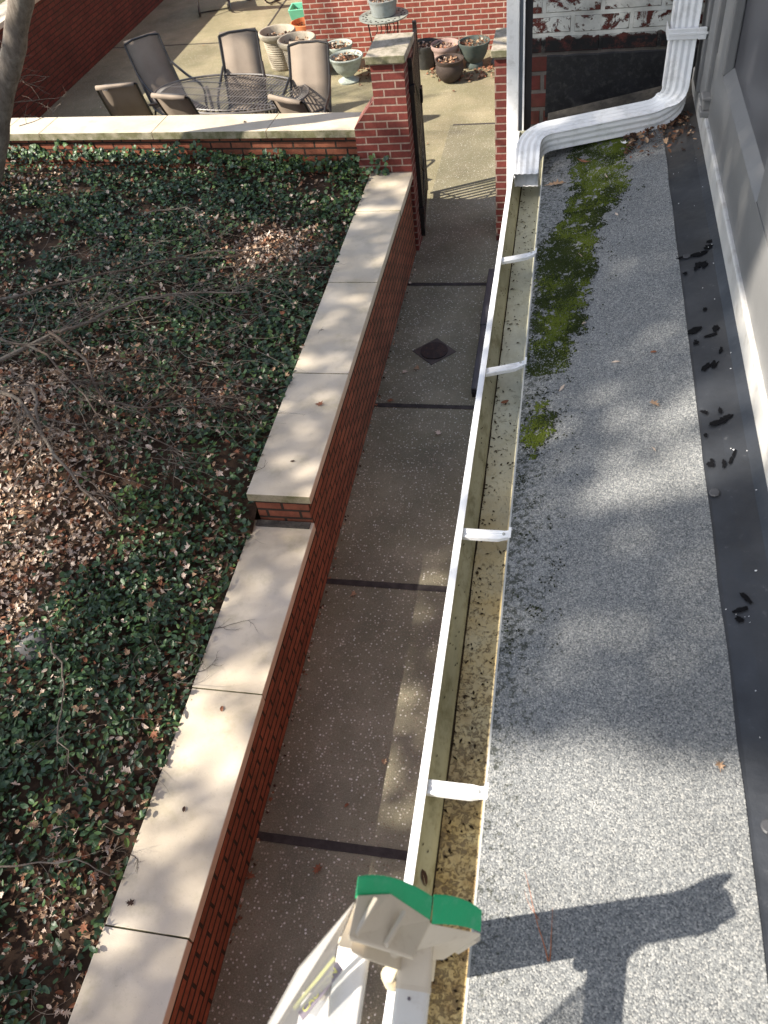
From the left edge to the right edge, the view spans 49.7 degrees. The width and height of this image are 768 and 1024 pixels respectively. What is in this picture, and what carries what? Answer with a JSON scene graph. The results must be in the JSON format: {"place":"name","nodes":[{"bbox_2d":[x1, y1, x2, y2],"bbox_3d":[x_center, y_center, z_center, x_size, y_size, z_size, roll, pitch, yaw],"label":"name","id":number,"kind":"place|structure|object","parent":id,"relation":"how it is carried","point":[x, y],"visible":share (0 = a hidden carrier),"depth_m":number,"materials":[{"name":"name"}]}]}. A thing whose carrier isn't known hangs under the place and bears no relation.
{"place":"outdoors","nodes":[
{"label":"outdoors","id":0,"kind":"place"},
{"bbox_2d":[0,167,367,1023],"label":"planting bed","id":1,"kind":"object","parent":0,"point":[12,957],"visible":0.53,"depth_m":5.29,"materials":[{"name":"green plant"}]},
{"bbox_2d":[15,626,49,660],"bbox_3d":[-1.971,0.753,4.681,0.214,0.163,0.242,3,48,11],"label":"stone","id":2,"kind":"object","parent":1,"relation":"on","point":[21,649],"visible":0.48,"depth_m":4.62,"materials":[{"name":"grey stone"}]},
{"bbox_2d":[0,0,67,184],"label":"leaning tree","id":3,"kind":"object","parent":1,"relation":"on","point":[14,42],"visible":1,"depth_m":7.08,"materials":[{"name":"brown plant"}]},
{"bbox_2d":[0,643,86,789],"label":"fallen branch","id":4,"kind":"object","parent":1,"relation":"on","point":[56,656],"visible":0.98,"depth_m":4.21,"materials":[{"name":"brown wood"}]},
{"bbox_2d":[0,842,144,903],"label":"fallen branch","id":5,"kind":"object","parent":1,"relation":"on","point":[40,862],"visible":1,"depth_m":3.74,"materials":[{"name":"brown wood"}]},
{"bbox_2d":[0,339,150,557],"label":"fallen branch","id":6,"kind":"object","parent":1,"relation":"on","point":[27,411],"visible":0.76,"depth_m":5.34,"materials":[{"name":"brown wood"}]},
{"bbox_2d":[0,328,231,539],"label":"fallen branch","id":7,"kind":"object","parent":1,"relation":"on","point":[60,371],"visible":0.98,"depth_m":5.39,"materials":[{"name":"brown wood"}]},
{"bbox_2d":[0,211,328,310],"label":"fallen branch","id":8,"kind":"object","parent":1,"relation":"on","point":[84,278],"visible":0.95,"depth_m":6.59,"materials":[{"name":"brown wood"}]},
{"bbox_2d":[35,330,304,454],"bbox_3d":[-1.525,-0.721,5.546,2.042,0.555,1.206,3,48,11],"label":"fallen branch","id":9,"kind":"object","parent":1,"relation":"on","point":[91,372],"visible":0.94,"depth_m":5.53,"materials":[{"name":"brown wood"}]},
{"bbox_2d":[0,230,341,362],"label":"fallen branch","id":10,"kind":"object","parent":1,"relation":"on","point":[66,327],"visible":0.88,"depth_m":6.24,"materials":[{"name":"brown wood"}]},
{"bbox_2d":[0,196,353,1023],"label":"brushwood","id":11,"kind":"object","parent":1,"relation":"on","point":[14,362],"visible":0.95,"depth_m":5.90,"materials":[{"name":"brown wood"}]},
{"bbox_2d":[0,159,367,1023],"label":"leaf litter","id":12,"kind":"object","parent":1,"relation":"on","point":[16,607],"visible":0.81,"depth_m":5.27,"materials":[{"name":"brown plant"}]},
{"bbox_2d":[6,386,59,493],"bbox_3d":[-2.280,-0.489,5.438,0.366,0.218,0.876,-16,47,-7],"label":"fallen branch","id":13,"kind":"object","parent":12,"relation":"on","point":[33,391],"visible":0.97,"depth_m":5.47,"materials":[{"name":"brown wood"}]},
{"bbox_2d":[0,147,369,1023],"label":"ground ivy","id":14,"kind":"object","parent":1,"relation":"on","point":[8,775],"visible":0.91,"depth_m":5.25,"materials":[{"name":"green plant"}]},
{"bbox_2d":[142,202,249,240],"bbox_3d":[-1.650,-2.514,7.081,0.721,0.265,0.859,-37,53,-24],"label":"fallen branch","id":15,"kind":"object","parent":14,"relation":"on","point":[185,214],"visible":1,"depth_m":7.10,"materials":[{"name":"brown wood"}]},
{"bbox_2d":[255,509,260,519],"bbox_3d":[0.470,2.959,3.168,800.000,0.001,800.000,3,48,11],"label":"ground","id":16,"kind":"structure","parent":0,"point":[257,516],"depth_m":6.11,"materials":[{"name":"brown soil"}]},
{"bbox_2d":[0,0,163,117],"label":"boundary wall","id":17,"kind":"structure","parent":16,"relation":"on","point":[71,43],"depth_m":12.50,"materials":[{"name":"brick"}]},
{"bbox_2d":[68,173,415,1023],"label":"garden wall","id":18,"kind":"structure","parent":16,"relation":"on","point":[160,947],"depth_m":4.56,"materials":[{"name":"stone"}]},
{"bbox_2d":[126,899,134,905],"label":"fallen leaf","id":19,"kind":"object","parent":18,"relation":"on","point":[130,902],"visible":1,"depth_m":3.66,"materials":[{"name":"brown plant"}]},
{"bbox_2d":[210,619,257,630],"bbox_3d":[-0.826,0.633,4.645,0.290,0.001,0.093,3,48,11],"label":"dry twig","id":20,"kind":"object","parent":18,"relation":"on","point":[230,624],"visible":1,"depth_m":4.65,"materials":[{"name":"brown wood"}]},
{"bbox_2d":[354,32,425,250],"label":"gate pier","id":21,"kind":"structure","parent":16,"relation":"on","point":[383,127],"depth_m":7.41,"materials":[{"name":"brick"}]},
{"bbox_2d":[407,20,427,235],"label":"iron gate","id":22,"kind":"structure","parent":21,"relation":"attached to","point":[418,122],"depth_m":7.98,"materials":[{"name":"black metal"}]},
{"bbox_2d":[302,0,506,56],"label":"brick house","id":23,"kind":"structure","parent":16,"relation":"on","point":[329,20],"depth_m":11.78,"materials":[{"name":"red brick"}]},
{"bbox_2d":[430,124,495,198],"bbox_3d":[2.840,-3.981,9.254,4.431,0.055,1.891,3,48,11],"label":"gate threshold","id":24,"kind":"object","parent":16,"relation":"on","point":[466,169],"visible":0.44,"depth_m":9.49,"materials":[{"name":"beige concrete"}]},
{"bbox_2d":[40,0,494,125],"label":"patio","id":25,"kind":"structure","parent":0,"point":[172,23],"depth_m":12.67,"materials":[{"name":"beige concrete"}]},
{"bbox_2d":[123,31,208,115],"bbox_3d":[-2.740,-5.346,10.536,0.602,1.129,0.968,-32,51,-20],"label":"sling chair","id":26,"kind":"object","parent":25,"relation":"on","point":[152,63],"visible":0.49,"depth_m":10.51,"materials":[{"name":"fabric"}]},
{"bbox_2d":[197,0,231,16],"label":"sling chair","id":27,"kind":"object","parent":25,"relation":"on","point":[228,2],"visible":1,"depth_m":14.56,"materials":[{"name":"brown metal"}]},
{"bbox_2d":[153,73,309,114],"bbox_3d":[-1.802,-4.740,10.119,2.066,0.743,1.186,12,50,19],"label":"oval table","id":28,"kind":"object","parent":25,"relation":"on","point":[301,96],"visible":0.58,"depth_m":9.87,"materials":[{"name":"metal"}]},
{"bbox_2d":[258,24,295,71],"bbox_3d":[-1.523,-6.775,12.124,0.550,0.507,0.550,3,48,11],"label":"tall planter","id":29,"kind":"object","parent":25,"relation":"on","point":[270,35],"visible":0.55,"depth_m":12.06,"materials":[{"name":"ceramic"}]},
{"bbox_2d":[277,31,315,68],"bbox_3d":[-1.203,-6.484,11.805,0.550,0.507,0.550,3,48,11],"label":"tall planter","id":30,"kind":"object","parent":25,"relation":"on","point":[283,41],"visible":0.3,"depth_m":11.76,"materials":[{"name":"ceramic"}]},
{"bbox_2d":[100,7,494,944],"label":"ground litter","id":31,"kind":"object","parent":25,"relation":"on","point":[376,405],"visible":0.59,"depth_m":6.88,"materials":[{"name":"beige plant"}]},
{"bbox_2d":[290,17,305,30],"bbox_3d":[-1.196,-7.431,12.828,0.470,0.305,0.470,3,48,11],"label":"terracotta pot","id":32,"kind":"object","parent":25,"relation":"on","point":[298,24],"visible":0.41,"depth_m":12.82,"materials":[{"name":"ceramic"}]},
{"bbox_2d":[113,0,494,860],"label":"expansion joints","id":33,"kind":"object","parent":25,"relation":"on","point":[341,846],"visible":0.73,"depth_m":4.41,"materials":[{"name":"black"}]},
{"bbox_2d":[328,39,352,69],"bbox_3d":[-0.640,-6.557,11.898,0.423,0.349,0.423,3,48,11],"label":"wide bowl pot","id":34,"kind":"object","parent":25,"relation":"on","point":[335,45],"visible":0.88,"depth_m":11.84,"materials":[{"name":"beige ceramic"}]},
{"bbox_2d":[330,49,362,84],"bbox_3d":[-0.510,-6.186,11.519,0.485,0.368,0.485,3,48,11],"label":"footed urn","id":35,"kind":"object","parent":25,"relation":"on","point":[346,63],"visible":0.99,"depth_m":11.44,"materials":[{"name":"white ceramic"}]},
{"bbox_2d":[359,7,407,42],"bbox_3d":[0.033,-6.502,11.498,0.676,0.714,0.676,3,48,11],"label":"plant stand","id":36,"kind":"object","parent":25,"relation":"on","point":[368,18],"visible":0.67,"depth_m":11.19,"materials":[{"name":"black metal"}]},
{"bbox_2d":[368,0,396,17],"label":"blue grey pot","id":37,"kind":"object","parent":36,"relation":"on","point":[382,8],"visible":1,"depth_m":11.09,"materials":[{"name":"ceramic"}]},
{"bbox_2d":[418,38,439,69],"bbox_3d":[0.585,-6.396,11.580,0.410,0.329,0.410,3,48,11],"label":"charcoal pot","id":38,"kind":"object","parent":25,"relation":"on","point":[426,59],"visible":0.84,"depth_m":11.50,"materials":[{"name":"ceramic"}]},
{"bbox_2d":[430,38,459,57],"bbox_3d":[0.854,-6.314,11.466,0.408,0.325,0.408,3,48,11],"label":"pink clay pot","id":39,"kind":"object","parent":25,"relation":"on","point":[448,45],"visible":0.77,"depth_m":11.36,"materials":[{"name":"ceramic"}]},
{"bbox_2d":[435,53,463,83],"bbox_3d":[0.883,-5.957,11.143,0.390,0.304,0.390,3,48,11],"label":"brown glazed pot","id":40,"kind":"object","parent":25,"relation":"on","point":[449,67],"visible":1,"depth_m":11.06,"materials":[{"name":"ceramic"}]},
{"bbox_2d":[458,30,489,68],"bbox_3d":[1.235,-6.354,11.370,0.442,0.437,0.442,3,48,11],"label":"dark green pot","id":41,"kind":"object","parent":25,"relation":"on","point":[473,49],"visible":1,"depth_m":11.31,"materials":[{"name":"ceramic"}]},
{"bbox_2d":[288,2,303,20],"bbox_3d":[-1.294,-7.931,13.284,0.378,0.340,0.378,-1,47,8],"label":"planter box","id":42,"kind":"object","parent":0,"point":[295,10],"visible":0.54,"depth_m":13.13,"materials":[{"name":"teal plastic"}]},
{"bbox_2d":[206,197,498,1023],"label":"walkway","id":43,"kind":"structure","parent":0,"point":[360,711],"depth_m":5.05,"materials":[{"name":"grey concrete"}]},
{"bbox_2d":[245,871,255,877],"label":"fallen leaf","id":44,"kind":"object","parent":43,"relation":"on","point":[249,875],"visible":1,"depth_m":4.25,"materials":[{"name":"brown plant"}]},
{"bbox_2d":[312,864,321,874],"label":"fallen leaf","id":45,"kind":"object","parent":43,"relation":"on","point":[317,867],"visible":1,"depth_m":4.24,"materials":[{"name":"brown plant"}]},
{"bbox_2d":[413,338,455,364],"bbox_3d":[0.434,-1.386,7.146,0.270,0.024,0.270,-31,50,-19],"label":"floor drain","id":46,"kind":"object","parent":43,"relation":"on","point":[434,351],"visible":1,"depth_m":7.13,"materials":[{"name":"black metal"}]},
{"bbox_2d":[471,269,494,396],"bbox_3d":[0.959,-1.605,7.222,0.243,0.078,1.800,3,48,11],"label":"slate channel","id":47,"kind":"object","parent":43,"relation":"on","point":[486,305],"visible":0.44,"depth_m":7.17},
{"bbox_2d":[507,0,767,486],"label":"house","id":48,"kind":"structure","parent":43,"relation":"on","point":[566,58],"depth_m":2.78,"materials":[{"name":"brick"}]},
{"bbox_2d":[383,131,542,1023],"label":"gutter","id":49,"kind":"object","parent":48,"relation":"attached to","point":[439,790],"visible":0.91,"depth_m":1.82,"materials":[{"name":"white metal"}]},
{"bbox_2d":[293,875,481,1023],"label":"ladder head","id":50,"kind":"object","parent":49,"relation":"on","point":[398,935],"visible":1,"depth_m":0.97},
{"bbox_2d":[421,869,427,884],"bbox_3d":[0.071,0.641,1.453,0.010,0.015,0.028,-7,47,2],"label":"fallen leaf","id":51,"kind":"object","parent":49,"relation":"on","point":[425,877],"visible":1,"depth_m":1.46,"materials":[{"name":"brown plant"}]},
{"bbox_2d":[422,188,534,1009],"bbox_3d":[0.310,-0.206,2.221,0.106,0.053,3.053,3,48,11],"label":"gutter debris","id":52,"kind":"object","parent":49,"relation":"on","point":[461,831],"visible":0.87,"depth_m":1.78,"materials":[{"name":"brown plant"}]},
{"bbox_2d":[514,0,708,186],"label":"downspout","id":53,"kind":"object","parent":48,"relation":"attached to","point":[536,143],"visible":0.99,"depth_m":3.02,"materials":[{"name":"white metal"}]},
{"bbox_2d":[462,93,767,1023],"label":"bay roof","id":54,"kind":"structure","parent":48,"relation":"attached to","point":[624,825],"depth_m":1.58,"materials":[{"name":"stone"}]},
{"bbox_2d":[524,873,552,960],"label":"pine needles","id":55,"kind":"object","parent":54,"relation":"on","point":[538,926],"visible":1,"depth_m":1.29,"materials":[{"name":"brown plant"}]},
{"bbox_2d":[547,179,563,184],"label":"oak leaf","id":56,"kind":"object","parent":54,"relation":"on","point":[556,182],"visible":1,"depth_m":2.97,"materials":[{"name":"brown plant"}]},
{"bbox_2d":[502,136,644,668],"bbox_3d":[0.595,-0.563,2.370,0.350,0.073,2.354,3,48,11],"label":"moss","id":57,"kind":"object","parent":54,"relation":"on","point":[552,333],"visible":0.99,"depth_m":2.57,"materials":[{"name":"green plant"}]},
{"bbox_2d":[559,174,655,450],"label":"seed husks","id":58,"kind":"object","parent":54,"relation":"on","point":[561,387],"visible":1,"depth_m":2.19,"materials":[{"name":"brown plant"}]},
{"bbox_2d":[623,111,698,157],"bbox_3d":[0.982,-1.334,2.958,0.247,0.066,0.341,3,48,11],"label":"corner debris","id":59,"kind":"object","parent":54,"relation":"on","point":[633,135],"visible":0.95,"depth_m":2.99,"materials":[{"name":"beige plant"}]},
{"bbox_2d":[715,760,724,772],"bbox_3d":[0.564,0.425,1.391,0.020,0.010,0.018,-36,52,-23],"label":"fallen leaf","id":60,"kind":"object","parent":54,"relation":"on","point":[720,765],"visible":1,"depth_m":1.39,"materials":[{"name":"beige plant"}]},
{"bbox_2d":[424,125,449,212],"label":"patio","id":61,"kind":"structure","parent":0,"point":[436,137],"depth_m":9.87,"materials":[{"name":"beige concrete"}]},
{"bbox_2d":[95,82,158,115],"bbox_3d":[-2.953,-4.753,10.014,0.602,1.129,0.968,-3,47,6],"label":"sling chair","id":62,"kind":"object","parent":61,"relation":"on","point":[123,99],"visible":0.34,"depth_m":9.53,"materials":[{"name":"beige fabric"}]},
{"bbox_2d":[5,112,360,175],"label":"patio wall","id":63,"kind":"structure","parent":61,"relation":"on","point":[320,136],"depth_m":8.08,"materials":[{"name":"stone"}]},
{"bbox_2d":[7,139,389,179],"bbox_3d":[-2.035,-3.495,8.177,4.336,0.390,0.159,6,49,14],"label":"climbing ivy","id":64,"kind":"object","parent":63,"relation":"attached to","point":[34,147],"visible":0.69,"depth_m":8.11,"materials":[{"name":"green plant"}]},
{"bbox_2d":[151,93,245,115],"bbox_3d":[-2.066,-4.410,9.562,0.602,1.129,0.968,16,51,22],"label":"sling chair","id":65,"kind":"object","parent":61,"relation":"on","point":[172,104],"visible":0.16,"depth_m":9.02,"materials":[{"name":"beige fabric"}]},
{"bbox_2d":[217,27,272,113],"bbox_3d":[-1.715,-5.198,10.246,0.602,1.129,0.968,-6,47,3],"label":"sling chair","id":66,"kind":"object","parent":61,"relation":"on","point":[240,50],"visible":0.45,"depth_m":10.24,"materials":[{"name":"beige fabric"}]},
{"bbox_2d":[268,94,330,112],"bbox_3d":[-0.684,-4.138,9.103,0.602,1.129,0.968,27,56,29],"label":"sling chair","id":67,"kind":"object","parent":61,"relation":"on","point":[283,104],"visible":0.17,"depth_m":8.54,"materials":[{"name":"beige fabric"}]},
{"bbox_2d":[275,39,331,113],"bbox_3d":[-0.883,-4.754,9.708,0.602,1.129,0.968,2,48,10],"label":"sling chair","id":68,"kind":"object","parent":61,"relation":"on","point":[309,63],"visible":0.45,"depth_m":9.70,"materials":[{"name":"beige fabric"}]},
{"bbox_2d":[491,27,506,240],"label":"gate pier","id":69,"kind":"structure","parent":0,"point":[499,51],"depth_m":7.42,"materials":[{"name":"brick"}]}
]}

